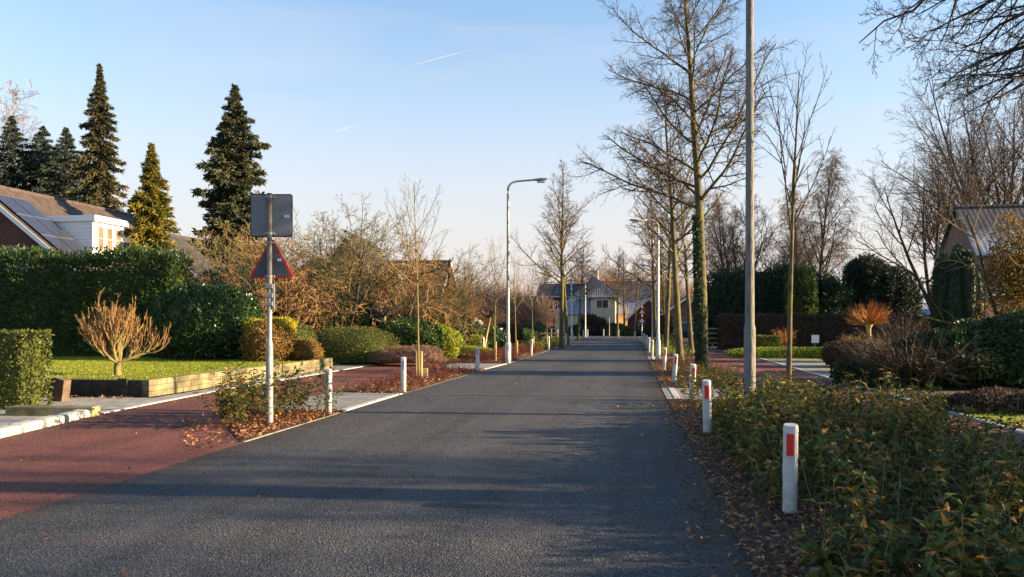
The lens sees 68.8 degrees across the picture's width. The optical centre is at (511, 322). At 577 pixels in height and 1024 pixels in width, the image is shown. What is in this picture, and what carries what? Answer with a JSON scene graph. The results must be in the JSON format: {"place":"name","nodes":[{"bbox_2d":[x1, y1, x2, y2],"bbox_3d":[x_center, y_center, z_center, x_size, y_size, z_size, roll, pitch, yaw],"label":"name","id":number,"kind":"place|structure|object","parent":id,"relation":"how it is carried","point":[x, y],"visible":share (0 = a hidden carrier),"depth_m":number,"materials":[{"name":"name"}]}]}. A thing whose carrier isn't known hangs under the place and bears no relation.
{"place":"outdoors","nodes":[
{"label":"outdoors","id":0,"kind":"place"},
{"bbox_2d":[41,357,296,379],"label":"lawn","id":1,"kind":"structure","parent":0,"point":[91,375],"depth_m":20.94,"materials":[{"name":"green plant"}]},
{"bbox_2d":[0,242,194,356],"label":"laurel hedge","id":2,"kind":"object","parent":1,"relation":"on","point":[55,300],"visible":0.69,"depth_m":27.89,"materials":[{"name":"green plant"}]},
{"bbox_2d":[76,290,170,375],"bbox_3d":[-9.529,0.249,18.295,2.089,2.179,1.723,0,0,-34],"label":"pruned shrub","id":3,"kind":"object","parent":1,"relation":"on","point":[122,333],"visible":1,"depth_m":18.04,"materials":[{"name":"beige plant"}]},
{"bbox_2d":[148,281,263,360],"bbox_3d":[-10.771,0.003,26.332,4.164,2.992,3.334,0,0,9],"label":"rhododendron bush","id":4,"kind":"object","parent":1,"relation":"on","point":[205,320],"visible":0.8,"depth_m":25.26,"materials":[{"name":"green plant"}]},
{"bbox_2d":[237,320,298,361],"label":"yellow tipped bush","id":5,"kind":"object","parent":1,"relation":"on","point":[255,345],"visible":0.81,"depth_m":24.38,"materials":[{"name":"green plant"}]},
{"bbox_2d":[286,338,324,360],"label":"autumn bush","id":6,"kind":"object","parent":1,"relation":"on","point":[309,349],"visible":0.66,"depth_m":24.81,"materials":[{"name":"brown plant"}]},
{"bbox_2d":[0,363,375,432],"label":"pavement","id":7,"kind":"structure","parent":0,"point":[106,404],"depth_m":14.91,"materials":[{"name":"grey concrete"}]},
{"bbox_2d":[0,328,54,409],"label":"hedge","id":8,"kind":"object","parent":7,"relation":"on","point":[21,371],"visible":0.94,"depth_m":13.64,"materials":[{"name":"green plant"}]},
{"bbox_2d":[5,405,100,416],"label":"timber beam","id":9,"kind":"structure","parent":7,"relation":"on","point":[33,410],"depth_m":12.61,"materials":[{"name":"brown wood"}]},
{"bbox_2d":[51,377,70,400],"bbox_3d":[-9.072,1.351,15.029,0.318,0.498,0.200,0,0,9],"label":"wooden stump","id":10,"kind":"object","parent":7,"relation":"on","point":[61,386],"visible":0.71,"depth_m":14.95,"materials":[{"name":"brown wood"}]},
{"bbox_2d":[41,358,332,396],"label":"retaining wall","id":11,"kind":"structure","parent":7,"relation":"on","point":[136,388],"depth_m":16.39,"materials":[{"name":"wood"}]},
{"bbox_2d":[371,267,483,332],"bbox_3d":[-4.183,-0.705,36.987,5.680,4.631,5.751,0,0,-12],"label":"weeping bush","id":12,"kind":"object","parent":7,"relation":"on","point":[414,313],"visible":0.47,"depth_m":36.16,"materials":[{"name":"brown plant"}]},
{"bbox_2d":[0,336,550,518],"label":"bike path","id":13,"kind":"structure","parent":0,"point":[59,462],"depth_m":9.64,"materials":[{"name":"red asphalt"}]},
{"bbox_2d":[368,345,448,363],"bbox_3d":[-3.752,1.160,27.263,3.048,0.744,1.688,0,0,9],"label":"heather border","id":14,"kind":"object","parent":13,"relation":"on","point":[390,355],"visible":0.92,"depth_m":26.89,"materials":[{"name":"pink plant"}]},
{"bbox_2d":[274,392,394,409],"bbox_3d":[-3.523,1.580,15.073,1.750,0.001,3.200,0,0,9],"label":"driveway crossing","id":15,"kind":"object","parent":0,"point":[348,400],"visible":0.67,"depth_m":15.25,"materials":[{"name":"grey concrete"}]},
{"bbox_2d":[333,363,369,367],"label":"driveway","id":16,"kind":"structure","parent":0,"point":[344,365],"depth_m":27.14,"materials":[{"name":"concrete"}]},
{"bbox_2d":[313,326,405,362],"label":"clipped mound hedge","id":17,"kind":"object","parent":16,"relation":"on","point":[347,344],"visible":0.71,"depth_m":27.91,"materials":[{"name":"green plant"}]},
{"bbox_2d":[0,335,754,576],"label":"road","id":18,"kind":"structure","parent":0,"point":[496,481],"depth_m":6.73,"materials":[{"name":"grey asphalt"}]},
{"bbox_2d":[0,0,1023,302],"label":"sky","id":19,"kind":"structure","parent":0,"point":[529,89],"materials":[{"name":"blue"}]},
{"bbox_2d":[490,324,1023,576],"bbox_3d":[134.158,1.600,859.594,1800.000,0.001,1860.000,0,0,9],"label":"ground","id":20,"kind":"structure","parent":0,"point":[960,390],"depth_m":17.74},
{"bbox_2d":[0,79,50,188],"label":"birch tree","id":21,"kind":"object","parent":20,"relation":"on","point":[4,118],"visible":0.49,"depth_m":61.67,"materials":[{"name":"brown plant"}]},
{"bbox_2d":[0,115,52,191],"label":"fir tree","id":22,"kind":"object","parent":20,"relation":"on","point":[13,153],"visible":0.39,"depth_m":59.69,"materials":[{"name":"green plant"}]},
{"bbox_2d":[14,126,74,200],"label":"fir tree","id":23,"kind":"object","parent":20,"relation":"on","point":[45,147],"visible":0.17,"depth_m":61.69,"materials":[{"name":"green plant"}]},
{"bbox_2d":[0,409,90,437],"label":"kerb","id":24,"kind":"structure","parent":20,"relation":"on","point":[31,425],"depth_m":11.33,"materials":[{"name":"white concrete"}]},
{"bbox_2d":[22,126,89,201],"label":"fir tree","id":25,"kind":"object","parent":20,"relation":"on","point":[65,184],"visible":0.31,"depth_m":59.41,"materials":[{"name":"green plant"}]},
{"bbox_2d":[0,185,137,270],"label":"brick house","id":26,"kind":"structure","parent":20,"relation":"on","point":[28,218],"depth_m":38.81,"materials":[{"name":"brown tile"}]},
{"bbox_2d":[64,63,130,211],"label":"spruce tree","id":27,"kind":"object","parent":20,"relation":"on","point":[101,184],"visible":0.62,"depth_m":55.63,"materials":[{"name":"green plant"}]},
{"bbox_2d":[124,142,182,269],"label":"golden conifer","id":28,"kind":"object","parent":20,"relation":"on","point":[153,224],"visible":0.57,"depth_m":41.68,"materials":[{"name":"green plant"}]},
{"bbox_2d":[160,233,251,283],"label":"brown roof house","id":29,"kind":"structure","parent":20,"relation":"on","point":[178,240],"depth_m":44.32,"materials":[{"name":"brick"}]},
{"bbox_2d":[190,83,271,270],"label":"cypress tree","id":30,"kind":"object","parent":20,"relation":"on","point":[233,174],"visible":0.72,"depth_m":47.23,"materials":[{"name":"green plant"}]},
{"bbox_2d":[206,224,349,337],"bbox_3d":[-9.313,-0.745,30.290,5.797,6.185,6.479,0,0,9],"label":"garden tree","id":31,"kind":"object","parent":20,"relation":"on","point":[306,290],"visible":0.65,"depth_m":29.48,"materials":[{"name":"brown plant"}]},
{"bbox_2d":[230,408,346,441],"bbox_3d":[-4.056,1.580,11.817,1.700,0.001,3.700,0,0,9],"label":"soil bed","id":32,"kind":"object","parent":20,"relation":"on","point":[255,436],"visible":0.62,"depth_m":11.53,"materials":[{"name":"soil"}]},
{"bbox_2d":[193,355,324,426],"bbox_3d":[-4.064,1.066,12.219,1.549,1.054,2.591,0,0,9],"label":"leafy shrub","id":33,"kind":"object","parent":32,"relation":"on","point":[227,400],"visible":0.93,"depth_m":11.91,"materials":[{"name":"green plant"}]},
{"bbox_2d":[250,193,292,423],"bbox_3d":[-3.750,-0.175,11.605,0.661,3.650,0.120,0,0,0],"label":"sign post","id":34,"kind":"object","parent":32,"relation":"on","point":[271,215],"visible":0.98,"depth_m":11.64,"materials":[{"name":"metal"}]},
{"bbox_2d":[275,356,348,414],"bbox_3d":[-3.355,1.069,12.672,1.169,1.049,0.770,0,0,9],"label":"leafy shrub","id":35,"kind":"object","parent":32,"relation":"on","point":[322,383],"visible":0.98,"depth_m":12.57,"materials":[{"name":"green plant"}]},
{"bbox_2d":[333,360,484,392],"bbox_3d":[-2.501,1.386,20.952,1.772,0.467,8.677,0,0,9],"label":"shrub bed","id":36,"kind":"object","parent":20,"relation":"on","point":[413,383],"visible":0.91,"depth_m":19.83,"materials":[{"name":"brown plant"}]},
{"bbox_2d":[361,176,452,375],"bbox_3d":[-2.962,-1.315,21.381,2.686,6.033,2.182,0,0,-31],"label":"young tree","id":37,"kind":"object","parent":36,"relation":"on","point":[416,286],"visible":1,"depth_m":21.47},
{"bbox_2d":[377,316,443,353],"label":"laurel bush","id":38,"kind":"object","parent":20,"relation":"on","point":[404,329],"visible":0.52,"depth_m":28.89,"materials":[{"name":"green plant"}]},
{"bbox_2d":[433,322,465,359],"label":"laurel bush","id":39,"kind":"object","parent":20,"relation":"on","point":[451,344],"visible":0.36,"depth_m":31.04,"materials":[{"name":"yellow plant"}]},
{"bbox_2d":[482,324,512,348],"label":"garden bush","id":40,"kind":"object","parent":20,"relation":"on","point":[500,338],"visible":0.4,"depth_m":43.30,"materials":[{"name":"green plant"}]},
{"bbox_2d":[459,340,571,363],"bbox_3d":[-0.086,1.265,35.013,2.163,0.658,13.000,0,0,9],"label":"shrub bed","id":41,"kind":"object","parent":20,"relation":"on","point":[500,352],"visible":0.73,"depth_m":31.26,"materials":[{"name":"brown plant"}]},
{"bbox_2d":[467,236,521,359],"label":"young tree","id":42,"kind":"object","parent":41,"relation":"on","point":[499,276],"visible":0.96,"depth_m":30.52,"materials":[{"name":"plant"}]},
{"bbox_2d":[20,350,1023,574],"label":"leaf litter","id":43,"kind":"object","parent":20,"relation":"on","point":[246,431],"visible":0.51,"depth_m":12.70,"materials":[{"name":"brown plant"}]},
{"bbox_2d":[499,284,545,325],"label":"bare bush","id":44,"kind":"object","parent":20,"relation":"on","point":[523,316],"visible":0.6,"depth_m":71.06,"materials":[{"name":"plant"}]},
{"bbox_2d":[505,178,547,362],"bbox_3d":[0.567,-1.973,29.000,1.675,7.246,0.260,0,0,0],"label":"street lamp","id":45,"kind":"object","parent":20,"relation":"on","point":[508,342],"visible":0.98,"depth_m":28.95,"materials":[{"name":"white metal"}]},
{"bbox_2d":[517,294,559,327],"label":"bare bush","id":46,"kind":"object","parent":20,"relation":"on","point":[550,317],"visible":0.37,"depth_m":75.69,"materials":[{"name":"plant"}]},
{"bbox_2d":[509,160,596,348],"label":"street tree","id":47,"kind":"object","parent":20,"relation":"on","point":[561,282],"visible":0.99,"depth_m":44.46,"materials":[{"name":"brown plant"}]},
{"bbox_2d":[536,284,583,332],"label":"long brick house","id":48,"kind":"structure","parent":20,"relation":"on","point":[556,297],"depth_m":98.48,"materials":[{"name":"tile"}]},
{"bbox_2d":[531,186,593,344],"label":"street tree","id":49,"kind":"object","parent":20,"relation":"on","point":[565,303],"visible":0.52,"depth_m":51.87,"materials":[{"name":"brown plant"}]},
{"bbox_2d":[565,239,602,340],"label":"street tree","id":50,"kind":"object","parent":20,"relation":"on","point":[580,300],"visible":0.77,"depth_m":63.85,"materials":[{"name":"brown plant"}]},
{"bbox_2d":[553,270,632,332],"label":"cream house","id":51,"kind":"structure","parent":20,"relation":"on","point":[596,282],"depth_m":96.49,"materials":[{"name":"paint"}]},
{"bbox_2d":[587,282,616,322],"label":"cream wing","id":52,"kind":"structure","parent":20,"relation":"on","point":[600,307],"depth_m":92.51,"materials":[{"name":"beige paint"}]},
{"bbox_2d":[604,246,646,335],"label":"street tree","id":53,"kind":"object","parent":20,"relation":"on","point":[617,286],"visible":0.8,"depth_m":83.12,"materials":[{"name":"brown plant"}]},
{"bbox_2d":[605,281,655,310],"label":"brown roof cottage","id":54,"kind":"structure","parent":20,"relation":"on","point":[630,305],"depth_m":100.24,"materials":[{"name":"tile"}]},
{"bbox_2d":[625,296,662,335],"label":"brick gable house","id":55,"kind":"structure","parent":20,"relation":"on","point":[647,308],"depth_m":85.95,"materials":[{"name":"brick"}]},
{"bbox_2d":[629,219,660,358],"bbox_3d":[5.722,-1.400,32.200,1.360,6.100,0.260,0,0,0],"label":"street lamp","id":56,"kind":"object","parent":20,"relation":"on","point":[658,346],"visible":0.7,"depth_m":32.15,"materials":[{"name":"grey metal"}]},
{"bbox_2d":[642,313,674,338],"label":"front garden bush","id":57,"kind":"object","parent":20,"relation":"on","point":[647,328],"visible":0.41,"depth_m":69.56,"materials":[{"name":"plant"}]},
{"bbox_2d":[640,341,694,356],"bbox_3d":[9.529,1.580,47.600,2.450,0.001,27.000,0,0,9],"label":"soil bed","id":58,"kind":"object","parent":20,"relation":"on","point":[647,352],"visible":0.25,"depth_m":38.85,"materials":[{"name":"soil"}]},
{"bbox_2d":[601,177,679,341],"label":"street tree","id":59,"kind":"object","parent":58,"relation":"on","point":[654,302],"visible":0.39,"depth_m":46.77,"materials":[{"name":"brown plant"}]},
{"bbox_2d":[631,143,713,348],"bbox_3d":[7.568,-3.559,36.150,4.230,10.524,4.999,0,0,23],"label":"street tree","id":60,"kind":"object","parent":58,"relation":"on","point":[667,316],"visible":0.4,"depth_m":36.70,"materials":[{"name":"brown plant"}]},
{"bbox_2d":[645,159,725,352],"bbox_3d":[8.900,-3.447,39.684,4.138,10.296,4.890,0,0,-14],"label":"street tree","id":61,"kind":"object","parent":58,"relation":"on","point":[685,272],"visible":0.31,"depth_m":38.98,"materials":[{"name":"brown plant"}]},
{"bbox_2d":[649,360,743,388],"bbox_3d":[5.746,1.580,24.558,2.220,0.001,13.700,0,0,9],"label":"soil bed","id":62,"kind":"object","parent":20,"relation":"on","point":[659,378],"visible":0.12,"depth_m":20.57,"materials":[{"name":"soil"}]},
{"bbox_2d":[615,72,732,360],"bbox_3d":[6.233,-4.008,29.405,4.597,11.440,5.434,0,0,9],"label":"street tree","id":63,"kind":"object","parent":62,"relation":"on","point":[675,251],"visible":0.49,"depth_m":28.59,"materials":[{"name":"brown plant"}]},
{"bbox_2d":[568,0,805,372],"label":"street tree","id":64,"kind":"object","parent":62,"relation":"on","point":[701,349],"visible":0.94,"depth_m":23.57,"materials":[{"name":"brown plant"}]},
{"bbox_2d":[666,357,743,387],"bbox_3d":[5.268,1.307,20.087,2.194,0.608,4.578,0,0,9],"label":"shrub bed","id":65,"kind":"object","parent":62,"relation":"on","point":[716,372],"visible":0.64,"depth_m":19.26,"materials":[{"name":"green plant"}]},
{"bbox_2d":[690,191,743,291],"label":"weeping birch","id":66,"kind":"object","parent":20,"relation":"on","point":[717,224],"visible":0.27,"depth_m":71.20,"materials":[{"name":"brown plant"}]},
{"bbox_2d":[703,193,789,274],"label":"bare tree","id":67,"kind":"object","parent":20,"relation":"on","point":[733,247],"visible":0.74,"depth_m":65.61,"materials":[{"name":"brown plant"}]},
{"bbox_2d":[691,251,856,346],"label":"evergreen thicket","id":68,"kind":"object","parent":20,"relation":"on","point":[726,295],"visible":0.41,"depth_m":48.12,"materials":[{"name":"green plant"}]},
{"bbox_2d":[754,43,836,382],"bbox_3d":[5.764,-2.020,15.431,2.126,7.441,1.879,0,0,-21],"label":"young tree","id":69,"kind":"object","parent":20,"relation":"on","point":[790,300],"visible":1,"depth_m":15.52,"materials":[{"name":"brown plant"}]},
{"bbox_2d":[781,264,818,318],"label":"olive bush","id":70,"kind":"object","parent":20,"relation":"on","point":[803,272],"visible":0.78,"depth_m":46.43,"materials":[{"name":"green plant"}]},
{"bbox_2d":[767,359,833,376],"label":"gravel yard","id":71,"kind":"structure","parent":20,"relation":"on","point":[818,366],"depth_m":27.35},
{"bbox_2d":[820,339,883,366],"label":"creeping juniper","id":72,"kind":"object","parent":71,"relation":"on","point":[830,358],"visible":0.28,"depth_m":26.13,"materials":[{"name":"plant"}]},
{"bbox_2d":[762,183,840,273],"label":"weeping birch","id":73,"kind":"object","parent":20,"relation":"on","point":[796,200],"visible":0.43,"depth_m":70.41,"materials":[{"name":"brown plant"}]},
{"bbox_2d":[780,147,865,278],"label":"weeping birch","id":74,"kind":"object","parent":20,"relation":"on","point":[822,234],"visible":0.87,"depth_m":63.45,"materials":[{"name":"brown plant"}]},
{"bbox_2d":[716,313,932,349],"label":"beech hedge","id":75,"kind":"object","parent":20,"relation":"on","point":[730,333],"visible":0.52,"depth_m":42.94,"materials":[{"name":"brown plant"}]},
{"bbox_2d":[667,399,1022,576],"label":"soil bed","id":76,"kind":"object","parent":20,"relation":"on","point":[768,513],"visible":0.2,"depth_m":6.17,"materials":[{"name":"brown soil"}]},
{"bbox_2d":[702,379,711,433],"bbox_3d":[2.766,1.234,10.596,0.125,0.834,0.114,-1,0,15],"label":"reflector post","id":77,"kind":"object","parent":76,"relation":"on","point":[706,405],"visible":0.91,"depth_m":10.56,"materials":[{"name":"white plastic"}]},
{"bbox_2d":[744,0,755,412],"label":"street lamp","id":78,"kind":"object","parent":76,"relation":"on","point":[749,353],"visible":0.88,"depth_m":12.54,"materials":[{"name":"grey metal"}]},
{"bbox_2d":[677,366,860,433],"bbox_3d":[4.271,1.212,12.656,2.713,0.845,5.108,0,0,9],"label":"shrub bed","id":79,"kind":"object","parent":76,"relation":"on","point":[740,392],"visible":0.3,"depth_m":12.07,"materials":[{"name":"green plant"}]},
{"bbox_2d":[782,423,798,513],"bbox_3d":[2.306,1.251,6.193,0.123,0.818,0.111,1,0,23],"label":"reflector post","id":80,"kind":"object","parent":76,"relation":"on","point":[790,472],"visible":0.91,"depth_m":6.15,"materials":[{"name":"white plastic"}]},
{"bbox_2d":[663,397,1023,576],"bbox_3d":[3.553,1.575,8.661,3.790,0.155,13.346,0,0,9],"label":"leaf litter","id":81,"kind":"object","parent":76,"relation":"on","point":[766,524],"visible":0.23,"depth_m":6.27,"materials":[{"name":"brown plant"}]},
{"bbox_2d":[709,366,1023,576],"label":"shrub bed","id":82,"kind":"object","parent":76,"relation":"on","point":[766,423],"visible":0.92,"depth_m":5.85,"materials":[{"name":"green plant"}]},
{"bbox_2d":[841,252,924,318],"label":"evergreen thicket","id":83,"kind":"object","parent":20,"relation":"on","point":[891,289],"visible":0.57,"depth_m":52.83,"materials":[{"name":"green plant"}]},
{"bbox_2d":[827,316,1001,387],"bbox_3d":[9.451,0.738,18.196,3.754,1.807,3.839,0,0,9],"label":"bare shrub","id":84,"kind":"object","parent":20,"relation":"on","point":[888,353],"visible":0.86,"depth_m":17.57,"materials":[{"name":"brown plant"}]},
{"bbox_2d":[839,133,1007,312],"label":"bare tree","id":85,"kind":"object","parent":20,"relation":"on","point":[924,234],"visible":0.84,"depth_m":46.83,"materials":[{"name":"brown plant"}]},
{"bbox_2d":[828,309,1023,389],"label":"ivy bank","id":86,"kind":"structure","parent":20,"relation":"on","point":[1001,338],"depth_m":17.85,"materials":[{"name":"green plant"}]},
{"bbox_2d":[857,0,1023,150],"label":"overhanging tree","id":87,"kind":"object","parent":20,"relation":"on","point":[1012,76],"visible":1,"depth_m":10.45,"materials":[{"name":"brown plant"}]},
{"bbox_2d":[862,25,1023,235],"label":"bare tree","id":88,"kind":"object","parent":20,"relation":"on","point":[1014,148],"visible":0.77,"depth_m":59.80,"materials":[{"name":"brown plant"}]},
{"bbox_2d":[873,113,1023,265],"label":"bare tree","id":89,"kind":"object","parent":20,"relation":"on","point":[934,160],"visible":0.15,"depth_m":64.65,"materials":[{"name":"brown plant"}]},
{"bbox_2d":[928,244,986,328],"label":"columnar yew","id":90,"kind":"object","parent":20,"relation":"on","point":[953,292],"visible":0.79,"depth_m":28.86,"materials":[{"name":"green plant"}]},
{"bbox_2d":[914,175,1023,329],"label":"golden leaf tree","id":91,"kind":"object","parent":20,"relation":"on","point":[1013,279],"visible":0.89,"depth_m":21.97,"materials":[{"name":"brown plant"}]},
{"bbox_2d":[915,385,1023,414],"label":"leafy heap","id":92,"kind":"object","parent":20,"relation":"on","point":[990,398],"visible":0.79,"depth_m":12.99,"materials":[{"name":"brown plant"}]},
{"bbox_2d":[934,204,1023,298],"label":"brick house","id":93,"kind":"structure","parent":20,"relation":"on","point":[958,236],"depth_m":41.60,"materials":[{"name":"tile"}]},
{"bbox_2d":[670,340,1023,460],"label":"bike path","id":94,"kind":"structure","parent":0,"point":[721,357],"depth_m":23.15,"materials":[{"name":"red asphalt"}]},
{"label":"lawn","id":95,"kind":"structure","parent":0,"visible":0},
{"bbox_2d":[194,261,278,315],"bbox_3d":[-13.924,-0.645,36.983,4.972,4.839,3.738,0,0,9],"label":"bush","id":96,"kind":"object","parent":95,"relation":"on","point":[220,269],"visible":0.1,"depth_m":36.38,"materials":[{"name":"plant"}]},
{"bbox_2d":[180,221,319,288],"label":"garden tree","id":97,"kind":"object","parent":95,"relation":"on","point":[219,255],"visible":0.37,"depth_m":39.46,"materials":[{"name":"brown plant"}]},
{"bbox_2d":[272,271,348,337],"bbox_3d":[-9.644,-0.396,35.512,4.264,4.228,2.782,0,0,9],"label":"bush","id":98,"kind":"object","parent":95,"relation":"on","point":[338,321],"visible":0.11,"depth_m":34.65,"materials":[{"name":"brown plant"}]},
{"bbox_2d":[245,191,428,330],"bbox_3d":[-7.472,-1.975,32.619,7.037,7.311,8.393,0,0,9],"label":"garden tree","id":99,"kind":"object","parent":95,"relation":"on","point":[361,259],"visible":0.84,"depth_m":32.42,"materials":[{"name":"brown plant"}]},
{"bbox_2d":[325,230,390,282],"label":"orange brick house","id":100,"kind":"structure","parent":95,"relation":"on","point":[342,247],"depth_m":47.19,"materials":[{"name":"tile"}]},
{"bbox_2d":[320,242,418,324],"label":"garden tree","id":101,"kind":"object","parent":95,"relation":"on","point":[386,296],"visible":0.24,"depth_m":41.45,"materials":[{"name":"brown plant"}]},
{"bbox_2d":[343,269,406,329],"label":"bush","id":102,"kind":"object","parent":95,"relation":"on","point":[370,312],"visible":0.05,"depth_m":43.87,"materials":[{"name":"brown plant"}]},
{"bbox_2d":[317,228,482,345],"bbox_3d":[-5.020,-1.073,33.682,7.359,5.912,7.112,0,0,9],"label":"garden tree","id":103,"kind":"object","parent":95,"relation":"on","point":[413,296],"visible":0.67,"depth_m":33.64,"materials":[{"name":"brown plant"}]},
{"bbox_2d":[369,266,486,333],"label":"garden tree","id":104,"kind":"object","parent":95,"relation":"on","point":[472,289],"visible":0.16,"depth_m":41.48,"materials":[{"name":"brown plant"}]},
{"bbox_2d":[404,243,505,307],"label":"garden tree","id":105,"kind":"object","parent":95,"relation":"on","point":[464,273],"visible":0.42,"depth_m":51.64,"materials":[{"name":"brown plant"}]},
{"bbox_2d":[464,280,521,325],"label":"bare bush","id":106,"kind":"object","parent":95,"relation":"on","point":[484,312],"visible":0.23,"depth_m":59.47,"materials":[{"name":"plant"}]},
{"label":"lawn","id":107,"kind":"structure","parent":0,"visible":0},
{"bbox_2d":[723,346,829,358],"bbox_3d":[12.923,1.390,33.539,6.832,0.662,2.358,0,0,9],"label":"lime border","id":108,"kind":"object","parent":107,"relation":"on","point":[798,352],"visible":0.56,"depth_m":32.97,"materials":[{"name":"green plant"}]},
{"bbox_2d":[843,299,892,339],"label":"pollard willow","id":109,"kind":"object","parent":107,"relation":"on","point":[869,321],"visible":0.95,"depth_m":35.83,"materials":[{"name":"plant"}]},
{"bbox_2d":[867,303,930,341],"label":"bare shrub","id":110,"kind":"object","parent":107,"relation":"on","point":[898,331],"visible":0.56,"depth_m":32.70,"materials":[{"name":"brown plant"}]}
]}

